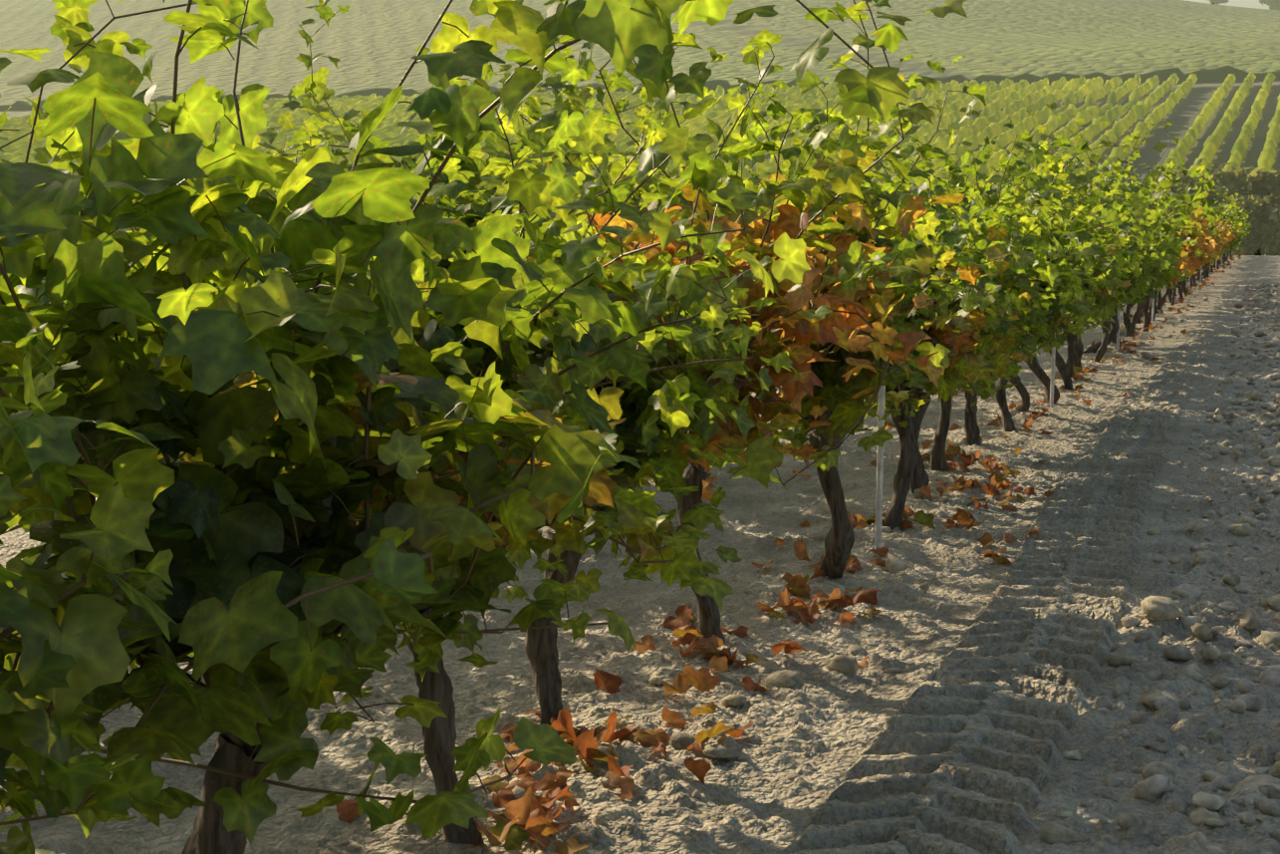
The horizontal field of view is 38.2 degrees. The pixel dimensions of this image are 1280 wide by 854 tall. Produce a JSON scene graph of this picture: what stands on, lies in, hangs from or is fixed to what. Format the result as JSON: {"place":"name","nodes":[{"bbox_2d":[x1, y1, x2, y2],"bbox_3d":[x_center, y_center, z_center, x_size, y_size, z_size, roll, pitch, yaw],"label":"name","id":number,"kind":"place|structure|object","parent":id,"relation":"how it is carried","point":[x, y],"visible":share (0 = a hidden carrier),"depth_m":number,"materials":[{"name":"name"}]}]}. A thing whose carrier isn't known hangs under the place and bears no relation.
{"place":"outdoors","nodes":[
{"label":"outdoors","id":0,"kind":"place"},
{"bbox_2d":[0,0,1279,853],"bbox_3d":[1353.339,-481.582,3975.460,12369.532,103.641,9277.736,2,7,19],"label":"ground","id":1,"kind":"structure","parent":0,"point":[968,723],"depth_m":6.89,"materials":[{"name":"soil"}]},
{"bbox_2d":[0,7,1131,356],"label":"grapevine canes","id":2,"kind":"object","parent":1,"relation":"on","point":[514,149],"depth_m":9.78,"materials":[{"name":"brown plant"}]},
{"bbox_2d":[0,0,713,423],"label":"grapevine leaves","id":3,"kind":"object","parent":2,"relation":"attached to","point":[309,135],"visible":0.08,"depth_m":9.60,"materials":[{"name":"green plant"}]},
{"bbox_2d":[534,86,1177,255],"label":"grapevine leaves","id":4,"kind":"object","parent":2,"relation":"attached to","point":[906,124],"visible":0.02,"depth_m":19.41,"materials":[{"name":"green plant"}]},
{"bbox_2d":[0,0,1251,825],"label":"vine shoots","id":5,"kind":"object","parent":1,"relation":"on","point":[102,466],"visible":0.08,"depth_m":3.55,"materials":[{"name":"green plant"}]},
{"bbox_2d":[0,0,1101,853],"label":"grapevine leaves","id":6,"kind":"object","parent":5,"relation":"attached to","point":[209,590],"visible":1,"depth_m":3.07,"materials":[{"name":"green plant"}]},
{"bbox_2d":[870,102,1203,368],"bbox_3d":[4.508,-2.247,18.833,2.068,2.357,17.076,2,7,19],"label":"grapevine foliage","id":7,"kind":"object","parent":5,"relation":"attached to","point":[1104,211],"visible":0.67,"depth_m":14.45,"materials":[{"name":"green plant"}]},
{"bbox_2d":[1142,158,1252,281],"bbox_3d":[17.985,-6.599,58.222,2.032,2.621,68.832,2,7,19],"label":"grapevine foliage","id":8,"kind":"object","parent":5,"relation":"attached to","point":[1189,263],"visible":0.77,"depth_m":34.01,"materials":[{"name":"green plant"}]},
{"bbox_2d":[0,72,1279,218],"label":"vineyard rows","id":9,"kind":"object","parent":1,"relation":"on","point":[1016,101],"visible":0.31,"depth_m":206.68,"materials":[{"name":"green plant"}]},
{"bbox_2d":[0,65,1279,110],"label":"hillside hedge","id":10,"kind":"object","parent":1,"relation":"on","point":[1214,75],"visible":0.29,"depth_m":266.42,"materials":[{"name":"green plant"}]},
{"bbox_2d":[336,445,1053,853],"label":"fallen leaves","id":11,"kind":"object","parent":1,"relation":"on","point":[528,814],"visible":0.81,"depth_m":5.56,"materials":[{"name":"orange plant"}]},
{"bbox_2d":[181,250,1233,853],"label":"vine trunks","id":12,"kind":"object","parent":1,"relation":"on","point":[211,834],"visible":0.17,"depth_m":6.24,"materials":[{"name":"brown wood"}]},
{"bbox_2d":[503,281,1279,853],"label":"stones","id":13,"kind":"object","parent":1,"relation":"on","point":[1156,782],"visible":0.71,"depth_m":6.00,"materials":[{"name":"beige stone"}]},
{"bbox_2d":[874,250,1232,548],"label":"trellis posts","id":14,"kind":"object","parent":1,"relation":"on","point":[880,478],"visible":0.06,"depth_m":8.05,"materials":[{"name":"metal"}]},
{"bbox_2d":[921,322,1188,453],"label":"fallen leaves","id":15,"kind":"object","parent":1,"relation":"on","point":[997,420],"visible":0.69,"depth_m":15.77,"materials":[{"name":"orange plant"}]},
{"bbox_2d":[1128,253,1241,323],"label":"fallen leaves","id":16,"kind":"object","parent":1,"relation":"on","point":[1170,309],"visible":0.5,"depth_m":40.03,"materials":[{"name":"orange plant"}]},
{"bbox_2d":[1149,162,1279,255],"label":"hedge","id":17,"kind":"object","parent":1,"relation":"on","point":[1258,186],"depth_m":95.09,"materials":[{"name":"green plant"}]},
{"bbox_2d":[1209,0,1279,9],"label":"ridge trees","id":18,"kind":"object","parent":1,"relation":"on","point":[1274,4],"materials":[{"name":"green plant"}]},
{"bbox_2d":[1185,0,1269,9],"label":"sky","id":19,"kind":"structure","parent":0,"point":[1237,3],"materials":[{"name":"white"}]}
]}

